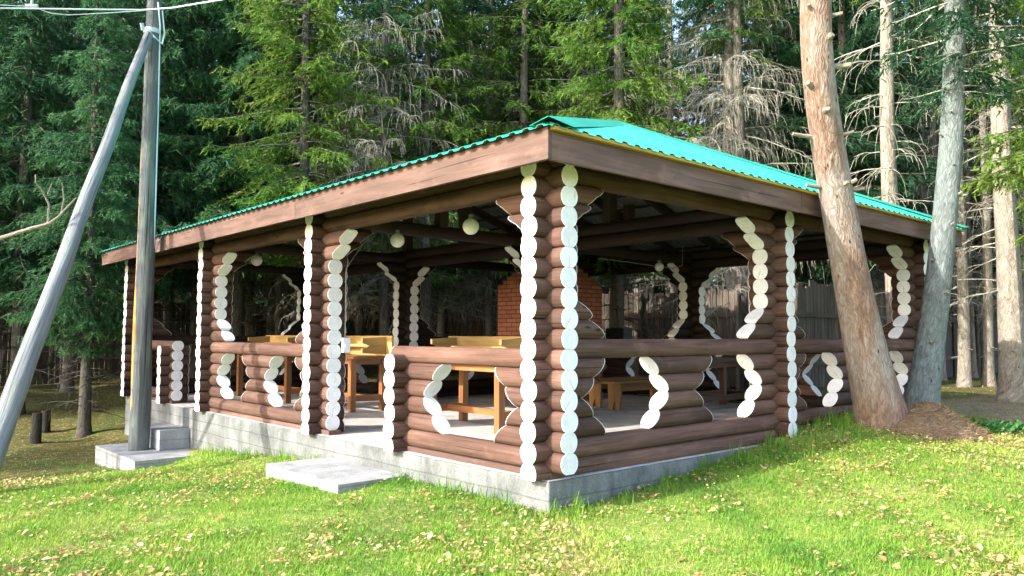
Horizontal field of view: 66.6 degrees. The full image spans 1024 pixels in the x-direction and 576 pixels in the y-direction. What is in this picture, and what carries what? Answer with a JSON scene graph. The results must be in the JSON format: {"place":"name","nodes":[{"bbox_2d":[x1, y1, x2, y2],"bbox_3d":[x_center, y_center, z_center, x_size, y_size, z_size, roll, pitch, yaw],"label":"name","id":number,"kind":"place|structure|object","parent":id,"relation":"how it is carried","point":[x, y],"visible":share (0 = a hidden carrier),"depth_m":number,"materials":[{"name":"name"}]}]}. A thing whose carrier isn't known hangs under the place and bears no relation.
{"place":"outdoors","nodes":[
{"label":"outdoors","id":0,"kind":"place"},
{"bbox_2d":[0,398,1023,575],"bbox_3d":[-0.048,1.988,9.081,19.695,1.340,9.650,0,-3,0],"label":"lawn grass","id":1,"kind":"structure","parent":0,"point":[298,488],"depth_m":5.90,"materials":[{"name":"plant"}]},
{"bbox_2d":[0,343,1023,575],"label":"ground","id":2,"kind":"structure","parent":0,"point":[106,432],"depth_m":6.24,"materials":[{"name":"plant"}]},
{"bbox_2d":[0,9,29,292],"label":"spruce tree","id":3,"kind":"object","parent":2,"relation":"on","point":[5,255],"visible":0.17,"depth_m":19.29,"materials":[{"name":"green plant"}]},
{"bbox_2d":[0,1,35,373],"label":"spruce tree","id":4,"kind":"object","parent":2,"relation":"on","point":[1,313],"visible":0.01,"depth_m":29.18,"materials":[{"name":"green plant"}]},
{"bbox_2d":[0,6,37,356],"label":"spruce tree","id":5,"kind":"object","parent":2,"relation":"on","point":[12,124],"visible":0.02,"depth_m":23.13,"materials":[{"name":"green plant"}]},
{"bbox_2d":[29,413,41,443],"bbox_3d":[-8.790,2.658,14.393,0.245,0.704,0.234,3,-5,-42],"label":"tree stump","id":6,"kind":"object","parent":2,"relation":"on","point":[36,431],"visible":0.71,"depth_m":14.34,"materials":[{"name":"wood"}]},
{"bbox_2d":[0,0,74,379],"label":"spruce tree","id":7,"kind":"object","parent":2,"relation":"on","point":[17,167],"visible":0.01,"depth_m":25.41,"materials":[{"name":"green plant"}]},
{"bbox_2d":[0,174,76,240],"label":"bare branch","id":8,"kind":"object","parent":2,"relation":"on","point":[21,231],"visible":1,"depth_m":9.59,"materials":[{"name":"grey plant"}]},
{"bbox_2d":[41,410,50,432],"bbox_3d":[-9.220,2.705,15.394,0.245,0.575,0.234,3,-5,-42],"label":"tree stump","id":9,"kind":"object","parent":2,"relation":"on","point":[46,425],"visible":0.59,"depth_m":15.35,"materials":[{"name":"wood"}]},
{"bbox_2d":[0,0,129,414],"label":"spruce tree","id":10,"kind":"object","parent":2,"relation":"on","point":[17,268],"visible":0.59,"depth_m":17.37,"materials":[{"name":"green plant"}]},
{"bbox_2d":[0,2,134,368],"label":"spruce tree","id":11,"kind":"object","parent":2,"relation":"on","point":[70,95],"depth_m":23.73,"materials":[{"name":"green plant"}]},
{"bbox_2d":[0,0,141,392],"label":"spruce tree","id":12,"kind":"object","parent":2,"relation":"on","point":[77,36],"visible":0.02,"depth_m":20.90,"materials":[{"name":"green plant"}]},
{"bbox_2d":[0,0,160,437],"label":"spruce tree","id":13,"kind":"object","parent":2,"relation":"on","point":[88,325],"visible":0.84,"depth_m":15.13,"materials":[{"name":"green plant"}]},
{"bbox_2d":[42,0,161,374],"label":"spruce tree","id":14,"kind":"object","parent":2,"relation":"on","point":[129,50],"visible":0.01,"depth_m":24.60,"materials":[{"name":"green plant"}]},
{"bbox_2d":[22,0,254,401],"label":"spruce tree","id":15,"kind":"object","parent":2,"relation":"on","point":[166,111],"visible":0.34,"depth_m":18.66,"materials":[{"name":"green plant"}]},
{"bbox_2d":[95,443,189,469],"bbox_3d":[-5.514,2.711,11.858,1.011,0.500,2.050,3,-5,-42],"label":"concrete step","id":16,"kind":"object","parent":2,"relation":"on","point":[117,456],"visible":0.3,"depth_m":11.45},
{"bbox_2d":[0,0,168,469],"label":"utility pole","id":17,"kind":"object","parent":16,"relation":"on","point":[22,371],"visible":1,"depth_m":11.77,"materials":[{"name":"grey metal"}]},
{"bbox_2d":[0,7,143,9],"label":"overhead wire","id":18,"kind":"object","parent":17,"relation":"attached to","point":[66,8],"visible":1,"depth_m":11.46,"materials":[{"name":"white"}]},
{"bbox_2d":[25,0,38,7],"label":"wire connector","id":19,"kind":"object","parent":18,"relation":"attached to","point":[31,5],"visible":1,"depth_m":11.33,"materials":[{"name":"silver metal"}]},
{"bbox_2d":[1,5,144,14],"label":"overhead wire","id":20,"kind":"object","parent":17,"relation":"attached to","point":[77,14],"visible":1,"depth_m":11.53,"materials":[{"name":"white"}]},
{"bbox_2d":[144,0,220,9],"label":"overhead wire","id":21,"kind":"object","parent":17,"relation":"attached to","point":[182,5],"visible":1,"depth_m":11.35,"materials":[{"name":"white"}]},
{"bbox_2d":[149,422,189,450],"bbox_3d":[-5.549,2.339,12.351,0.440,0.297,1.200,3,-5,-42],"label":"concrete step","id":22,"kind":"object","parent":16,"relation":"on","point":[165,436],"visible":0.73,"depth_m":11.94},
{"bbox_2d":[0,299,290,385],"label":"plank fence","id":23,"kind":"object","parent":2,"relation":"on","point":[55,361],"visible":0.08,"depth_m":23.50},
{"bbox_2d":[98,8,215,341],"bbox_3d":[-10.537,-5.649,24.520,4.513,17.174,4.206,-2,-4,31],"label":"spruce tree","id":24,"kind":"object","parent":2,"relation":"on","point":[156,291],"visible":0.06,"depth_m":23.95,"materials":[{"name":"green plant"}]},
{"bbox_2d":[118,0,210,335],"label":"spruce tree","id":25,"kind":"object","parent":2,"relation":"on","point":[167,324],"visible":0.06,"depth_m":23.91,"materials":[{"name":"green plant"}]},
{"bbox_2d":[154,290,190,309],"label":"spruce tree","id":26,"kind":"object","parent":2,"relation":"on","point":[176,299],"depth_m":34.16,"materials":[{"name":"green plant"}]},
{"bbox_2d":[161,289,190,332],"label":"spruce tree","id":27,"kind":"object","parent":2,"relation":"on","point":[182,301],"visible":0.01,"depth_m":36.81,"materials":[{"name":"green plant"}]},
{"bbox_2d":[113,1,287,377],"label":"spruce tree","id":28,"kind":"object","parent":2,"relation":"on","point":[193,280],"visible":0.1,"depth_m":20.31,"materials":[{"name":"green plant"}]},
{"bbox_2d":[161,12,261,335],"bbox_3d":[-9.226,-5.923,24.862,5.162,17.763,5.002,2,-4,-28],"label":"spruce tree","id":29,"kind":"object","parent":2,"relation":"on","point":[216,64],"visible":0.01,"depth_m":24.47,"materials":[{"name":"green plant"}]},
{"bbox_2d":[158,0,332,375],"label":"spruce tree","id":30,"kind":"object","parent":2,"relation":"on","point":[241,59],"visible":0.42,"depth_m":18.99,"materials":[{"name":"green plant"}]},
{"bbox_2d":[206,1,325,366],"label":"spruce tree","id":31,"kind":"object","parent":2,"relation":"on","point":[249,333],"visible":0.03,"depth_m":22.41,"materials":[{"name":"green plant"}]},
{"bbox_2d":[204,0,354,374],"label":"spruce tree","id":32,"kind":"object","parent":2,"relation":"on","point":[278,296],"visible":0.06,"depth_m":21.27,"materials":[{"name":"green plant"}]},
{"bbox_2d":[228,0,331,335],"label":"spruce tree","id":33,"kind":"object","parent":2,"relation":"on","point":[270,332],"visible":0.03,"depth_m":22.95,"materials":[{"name":"green plant"}]},
{"bbox_2d":[253,9,319,323],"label":"spruce tree","id":34,"kind":"object","parent":2,"relation":"on","point":[282,287],"visible":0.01,"depth_m":27.99,"materials":[{"name":"green plant"}]},
{"bbox_2d":[249,3,358,370],"bbox_3d":[-6.984,-5.967,24.926,5.002,17.935,5.162,0,-4,8],"label":"spruce tree","id":35,"kind":"object","parent":2,"relation":"on","point":[285,314],"visible":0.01,"depth_m":24.26,"materials":[{"name":"green plant"}]},
{"bbox_2d":[198,0,417,326],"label":"spruce tree","id":36,"kind":"object","parent":2,"relation":"on","point":[308,69],"visible":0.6,"depth_m":17.67,"materials":[{"name":"green plant"}]},
{"bbox_2d":[273,0,380,335],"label":"spruce tree","id":37,"kind":"object","parent":2,"relation":"on","point":[337,130],"visible":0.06,"depth_m":24.23,"materials":[{"name":"green plant"}]},
{"bbox_2d":[266,457,403,493],"bbox_3d":[-1.837,2.097,7.964,0.731,0.480,1.540,3,-5,-42],"label":"concrete step","id":38,"kind":"object","parent":2,"relation":"on","point":[328,474],"visible":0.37,"depth_m":7.81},
{"bbox_2d":[272,0,436,375],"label":"spruce tree","id":39,"kind":"object","parent":2,"relation":"on","point":[359,330],"visible":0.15,"depth_m":20.56,"materials":[{"name":"green plant"}]},
{"bbox_2d":[343,0,416,330],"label":"spruce tree","id":40,"kind":"object","parent":2,"relation":"on","point":[369,20],"visible":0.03,"depth_m":28.16,"materials":[{"name":"green plant"}]},
{"bbox_2d":[278,0,482,381],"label":"spruce tree","id":41,"kind":"object","parent":2,"relation":"on","point":[386,39],"visible":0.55,"depth_m":18.58,"materials":[{"name":"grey plant"}]},
{"bbox_2d":[348,0,437,335],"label":"spruce tree","id":42,"kind":"object","parent":2,"relation":"on","point":[395,10],"visible":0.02,"depth_m":24.63,"materials":[{"name":"green plant"}]},
{"bbox_2d":[351,0,505,365],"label":"spruce tree","id":43,"kind":"object","parent":2,"relation":"on","point":[456,138],"visible":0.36,"depth_m":18.99,"materials":[{"name":"green plant"}]},
{"bbox_2d":[348,0,531,336],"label":"spruce tree","id":44,"kind":"object","parent":2,"relation":"on","point":[440,330],"visible":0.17,"depth_m":20.00,"materials":[{"name":"green plant"}]},
{"bbox_2d":[416,0,513,302],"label":"spruce tree","id":45,"kind":"object","parent":2,"relation":"on","point":[459,128],"visible":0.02,"depth_m":24.52,"materials":[{"name":"green plant"}]},
{"bbox_2d":[420,1,518,331],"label":"spruce tree","id":46,"kind":"object","parent":2,"relation":"on","point":[472,291],"visible":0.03,"depth_m":23.98,"materials":[{"name":"green plant"}]},
{"bbox_2d":[418,0,562,335],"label":"spruce tree","id":47,"kind":"object","parent":2,"relation":"on","point":[489,300],"visible":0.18,"depth_m":21.02,"materials":[{"name":"green plant"}]},
{"bbox_2d":[8,1,1014,344],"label":"woods","id":48,"kind":"object","parent":2,"relation":"on","point":[390,299],"depth_m":46.00,"materials":[{"name":"plant"}]},
{"bbox_2d":[0,373,1023,575],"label":"fallen leaves","id":49,"kind":"object","parent":2,"relation":"on","point":[1000,557],"visible":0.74,"depth_m":5.66,"materials":[{"name":"yellow plant"}]},
{"bbox_2d":[483,0,546,294],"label":"spruce tree","id":50,"kind":"object","parent":2,"relation":"on","point":[508,2],"depth_m":26.51,"materials":[{"name":"green plant"}]},
{"bbox_2d":[451,0,588,335],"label":"spruce tree","id":51,"kind":"object","parent":2,"relation":"on","point":[527,32],"visible":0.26,"depth_m":19.61,"materials":[{"name":"green plant"}]},
{"bbox_2d":[99,116,967,513],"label":"log pavilion","id":52,"kind":"structure","parent":2,"relation":"on","point":[551,200],"depth_m":8.59,"materials":[{"name":"brown wood"}]},
{"bbox_2d":[251,253,262,265],"bbox_3d":[-4.119,-0.601,12.588,0.180,0.490,0.180,3,-5,-42],"label":"globe lamp","id":53,"kind":"object","parent":52,"relation":"hanging from","point":[256,260],"visible":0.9,"depth_m":12.52,"materials":[{"name":"white"}]},
{"bbox_2d":[236,354,301,403],"bbox_3d":[-4.224,1.575,14.044,0.714,0.837,2.320,3,-5,-42],"label":"wooden table","id":54,"kind":"object","parent":52,"relation":"on","point":[287,389],"visible":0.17,"depth_m":13.15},
{"bbox_2d":[248,335,297,343],"bbox_3d":[-4.215,1.005,14.084,0.453,0.300,1.950,3,-5,-42],"label":"wooden bench","id":55,"kind":"object","parent":54,"relation":"on","point":[277,339],"visible":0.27,"depth_m":14.55,"materials":[{"name":"yellow wood"}]},
{"bbox_2d":[302,354,386,412],"bbox_3d":[-2.676,1.478,12.366,0.694,0.837,1.790,3,-5,-42],"label":"wooden table","id":56,"kind":"object","parent":52,"relation":"on","point":[351,395],"visible":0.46,"depth_m":11.73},
{"bbox_2d":[345,336,393,355],"bbox_3d":[-2.584,0.904,12.327,0.453,0.300,1.900,3,-5,-42],"label":"wooden bench","id":57,"kind":"object","parent":56,"relation":"on","point":[372,345],"visible":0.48,"depth_m":11.81,"materials":[{"name":"yellow wood"}]},
{"bbox_2d":[390,221,404,247],"bbox_3d":[-1.436,-0.757,9.785,0.180,0.500,0.180,3,-5,-42],"label":"globe lamp","id":58,"kind":"object","parent":52,"relation":"hanging from","point":[397,240],"visible":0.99,"depth_m":9.72,"materials":[{"name":"white"}]},
{"bbox_2d":[463,206,478,234],"bbox_3d":[-0.449,-0.831,8.511,0.180,0.500,0.180,3,-5,-42],"label":"globe lamp","id":59,"kind":"object","parent":52,"relation":"hanging from","point":[470,225],"visible":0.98,"depth_m":8.44,"materials":[{"name":"white"}]},
{"bbox_2d":[433,365,511,433],"bbox_3d":[-0.401,1.334,9.856,0.674,0.837,1.670,3,-5,-42],"label":"wooden table","id":60,"kind":"object","parent":52,"relation":"on","point":[499,413],"visible":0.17,"depth_m":9.70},
{"bbox_2d":[430,336,521,347],"bbox_3d":[-0.439,0.771,10.023,0.453,0.300,1.750,3,-5,-42],"label":"wooden bench","id":61,"kind":"object","parent":60,"relation":"on","point":[488,341],"visible":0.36,"depth_m":10.27,"materials":[{"name":"yellow wood"}]},
{"bbox_2d":[498,265,601,399],"bbox_3d":[0.706,0.054,14.361,1.500,3.947,1.208,3,-5,-42],"label":"brick stove","id":62,"kind":"object","parent":52,"relation":"on","point":[589,294],"visible":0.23,"depth_m":14.15,"materials":[{"name":"red brick"}]},
{"bbox_2d":[606,328,631,338],"bbox_3d":[2.110,0.923,15.392,0.260,0.260,0.460,3,-5,-42],"label":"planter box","id":63,"kind":"object","parent":52,"relation":"on","point":[610,332],"visible":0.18,"depth_m":15.27,"materials":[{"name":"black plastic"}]},
{"bbox_2d":[589,376,652,407],"bbox_3d":[1.934,1.734,13.125,1.900,0.453,0.300,3,-5,-42],"label":"wooden bench","id":64,"kind":"object","parent":52,"relation":"on","point":[595,393],"visible":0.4,"depth_m":12.62,"materials":[{"name":"brown wood"}]},
{"bbox_2d":[600,378,651,410],"bbox_3d":[2.179,1.703,12.594,1.900,0.453,0.300,3,-5,-42],"label":"wooden bench","id":65,"kind":"object","parent":52,"relation":"on","point":[616,388],"visible":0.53,"depth_m":12.11,"materials":[{"name":"brown wood"}]},
{"bbox_2d":[655,244,663,270],"bbox_3d":[2.470,-0.510,13.088,0.150,0.465,0.150,3,-5,-42],"label":"globe lamp","id":66,"kind":"object","parent":52,"relation":"hanging from","point":[659,266],"visible":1,"depth_m":13.04,"materials":[{"name":"white"}]},
{"bbox_2d":[652,357,744,404],"bbox_3d":[3.119,1.519,12.376,2.120,0.797,0.804,3,-5,-42],"label":"wooden table","id":67,"kind":"object","parent":52,"relation":"on","point":[721,395],"visible":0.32,"depth_m":12.25,"materials":[{"name":"brown wood"}]},
{"bbox_2d":[474,0,595,331],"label":"spruce tree","id":68,"kind":"object","parent":2,"relation":"on","point":[535,65],"visible":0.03,"depth_m":22.38,"materials":[{"name":"green plant"}]},
{"bbox_2d":[342,284,750,390],"bbox_3d":[-0.823,1.388,22.148,0.172,2.350,18.640,3,-5,-42],"label":"plank fence","id":69,"kind":"object","parent":2,"relation":"on","point":[659,317],"visible":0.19,"depth_m":17.78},
{"bbox_2d":[528,0,628,290],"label":"spruce tree","id":70,"kind":"object","parent":2,"relation":"on","point":[579,9],"visible":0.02,"depth_m":22.42,"materials":[{"name":"green plant"}]},
{"bbox_2d":[528,0,647,293],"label":"spruce tree","id":71,"kind":"object","parent":2,"relation":"on","point":[591,68],"visible":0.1,"depth_m":21.91,"materials":[{"name":"green plant"}]},
{"bbox_2d":[564,1,666,293],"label":"spruce tree","id":72,"kind":"object","parent":2,"relation":"on","point":[607,17],"visible":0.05,"depth_m":23.32,"materials":[{"name":"green plant"}]},
{"bbox_2d":[530,0,714,371],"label":"spruce tree","id":73,"kind":"object","parent":2,"relation":"on","point":[618,86],"visible":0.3,"depth_m":16.46,"materials":[{"name":"green plant"}]},
{"bbox_2d":[595,0,689,293],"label":"spruce tree","id":74,"kind":"object","parent":2,"relation":"on","point":[658,288],"visible":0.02,"depth_m":23.82,"materials":[{"name":"green plant"}]},
{"bbox_2d":[635,0,690,292],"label":"spruce tree","id":75,"kind":"object","parent":2,"relation":"on","point":[678,135],"depth_m":27.32,"materials":[{"name":"green plant"}]},
{"bbox_2d":[588,0,757,292],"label":"spruce tree","id":76,"kind":"object","parent":2,"relation":"on","point":[671,115],"visible":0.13,"depth_m":20.76,"materials":[{"name":"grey plant"}]},
{"bbox_2d":[658,0,758,289],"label":"spruce tree","id":77,"kind":"object","parent":2,"relation":"on","point":[714,112],"visible":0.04,"depth_m":25.32,"materials":[{"name":"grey plant"}]},
{"bbox_2d":[695,4,754,281],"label":"spruce tree","id":78,"kind":"object","parent":2,"relation":"on","point":[723,92],"depth_m":28.49,"materials":[{"name":"green plant"}]},
{"bbox_2d":[625,0,836,387],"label":"spruce tree","id":79,"kind":"object","parent":2,"relation":"on","point":[727,124],"visible":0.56,"depth_m":17.18,"materials":[{"name":"grey plant"}]},
{"bbox_2d":[664,0,799,388],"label":"spruce tree","id":80,"kind":"object","parent":2,"relation":"on","point":[737,31],"visible":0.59,"depth_m":16.80,"materials":[{"name":"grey plant"}]},
{"bbox_2d":[705,2,827,287],"bbox_3d":[6.943,-5.515,21.447,5.162,16.628,5.002,-1,-4,17],"label":"spruce tree","id":81,"kind":"object","parent":2,"relation":"on","point":[769,84],"visible":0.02,"depth_m":21.24,"materials":[{"name":"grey plant"}]},
{"bbox_2d":[749,2,869,284],"bbox_3d":[8.838,-6.051,22.897,4.664,17.975,4.536,1,-4,-14],"label":"spruce tree","id":82,"kind":"object","parent":2,"relation":"on","point":[823,281],"visible":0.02,"depth_m":22.46,"materials":[{"name":"green plant"}]},
{"bbox_2d":[720,0,912,322],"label":"spruce tree","id":83,"kind":"object","parent":2,"relation":"on","point":[792,158],"visible":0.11,"depth_m":18.32,"materials":[{"name":"grey plant"}]},
{"bbox_2d":[792,0,908,429],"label":"leaning tree","id":84,"kind":"object","parent":2,"relation":"on","point":[877,397],"visible":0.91,"depth_m":8.24,"materials":[{"name":"brown plant"}]},
{"bbox_2d":[747,0,978,321],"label":"spruce tree","id":85,"kind":"object","parent":2,"relation":"on","point":[867,37],"visible":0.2,"depth_m":17.22,"materials":[{"name":"grey plant"}]},
{"bbox_2d":[800,3,967,323],"bbox_3d":[9.828,-5.815,21.438,4.624,17.299,4.792,-3,-5,41],"label":"spruce tree","id":86,"kind":"object","parent":2,"relation":"on","point":[879,274],"visible":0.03,"depth_m":20.68,"materials":[{"name":"green plant"}]},
{"bbox_2d":[793,280,997,387],"bbox_3d":[11.548,1.329,20.563,16.240,2.353,0.172,3,-5,-42],"label":"plank fence","id":87,"kind":"object","parent":2,"relation":"on","point":[816,312],"visible":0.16,"depth_m":16.24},
{"bbox_2d":[833,0,964,323],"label":"spruce tree","id":88,"kind":"object","parent":2,"relation":"on","point":[888,168],"visible":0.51,"depth_m":13.64,"materials":[{"name":"beige plant"}]},
{"bbox_2d":[862,1,981,286],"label":"spruce tree","id":89,"kind":"object","parent":2,"relation":"on","point":[899,134],"depth_m":26.29,"materials":[{"name":"green plant"}]},
{"bbox_2d":[853,0,996,322],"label":"spruce tree","id":90,"kind":"object","parent":2,"relation":"on","point":[925,192],"visible":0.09,"depth_m":20.45,"materials":[{"name":"green plant"}]},
{"bbox_2d":[872,0,988,380],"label":"spruce tree","id":91,"kind":"object","parent":2,"relation":"on","point":[944,371],"visible":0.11,"depth_m":19.73,"materials":[{"name":"green plant"}]},
{"bbox_2d":[889,401,994,441],"bbox_3d":[4.722,1.505,8.790,1.790,0.454,1.336,3,-5,-42],"label":"needle mound","id":92,"kind":"object","parent":2,"relation":"on","point":[931,419],"visible":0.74,"depth_m":8.41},
{"bbox_2d":[864,0,1023,404],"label":"leaning tree","id":93,"kind":"object","parent":2,"relation":"on","point":[925,378],"visible":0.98,"depth_m":9.98,"materials":[{"name":"grey plant"}]},
{"bbox_2d":[894,0,996,373],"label":"spruce tree","id":94,"kind":"object","parent":2,"relation":"on","point":[976,250],"visible":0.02,"depth_m":23.74,"materials":[{"name":"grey plant"}]},
{"bbox_2d":[894,0,1023,386],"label":"spruce tree","id":95,"kind":"object","parent":2,"relation":"on","point":[964,377],"visible":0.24,"depth_m":17.46,"materials":[{"name":"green plant"}]},
{"bbox_2d":[924,2,994,312],"bbox_3d":[15.975,-5.572,27.944,4.792,17.665,4.624,3,-4,-38],"label":"spruce tree","id":96,"kind":"object","parent":2,"relation":"on","point":[972,174],"depth_m":27.16,"materials":[{"name":"green plant"}]},
{"bbox_2d":[914,0,1023,385],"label":"spruce tree","id":97,"kind":"object","parent":2,"relation":"on","point":[988,370],"visible":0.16,"depth_m":17.83,"materials":[{"name":"beige plant"}]},
{"bbox_2d":[920,2,1018,377],"bbox_3d":[12.713,-5.461,21.817,2.907,16.620,2.984,-3,-4,39],"label":"spruce tree","id":98,"kind":"object","parent":2,"relation":"on","point":[974,371],"visible":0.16,"depth_m":21.54,"materials":[{"name":"green plant"}]},
{"bbox_2d":[917,0,1023,402],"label":"spruce tree","id":99,"kind":"object","parent":2,"relation":"on","point":[1010,323],"visible":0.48,"depth_m":13.41,"materials":[{"name":"beige plant"}]},
{"bbox_2d":[927,5,1023,332],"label":"spruce tree","id":100,"kind":"object","parent":2,"relation":"on","point":[1022,191],"visible":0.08,"depth_m":21.18,"materials":[{"name":"green plant"}]},
{"bbox_2d":[933,0,1023,247],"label":"spruce tree","id":101,"kind":"object","parent":2,"relation":"on","point":[1017,157],"visible":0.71,"depth_m":11.36,"materials":[{"name":"green plant"}]},
{"bbox_2d":[966,3,996,367],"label":"spruce tree","id":102,"kind":"object","parent":2,"relation":"on","point":[980,260],"depth_m":27.85,"materials":[{"name":"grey plant"}]},
{"bbox_2d":[968,418,1023,435],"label":"weed patch","id":103,"kind":"object","parent":2,"relation":"on","point":[1001,426],"visible":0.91,"depth_m":8.85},
{"bbox_2d":[968,15,1023,319],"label":"spruce tree","id":104,"kind":"object","parent":2,"relation":"on","point":[975,240],"visible":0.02,"depth_m":23.10,"materials":[{"name":"green plant"}]},
{"bbox_2d":[970,6,1023,273],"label":"spruce tree","id":105,"kind":"object","parent":2,"relation":"on","point":[1019,122],"visible":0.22,"depth_m":16.70,"materials":[{"name":"green plant"}]},
{"bbox_2d":[986,7,1023,296],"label":"spruce tree","id":106,"kind":"object","parent":2,"relation":"on","point":[1011,77],"visible":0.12,"depth_m":19.36,"materials":[{"name":"green plant"}]},
{"bbox_2d":[7,0,1019,329],"label":"sky","id":107,"kind":"structure","parent":0,"point":[675,1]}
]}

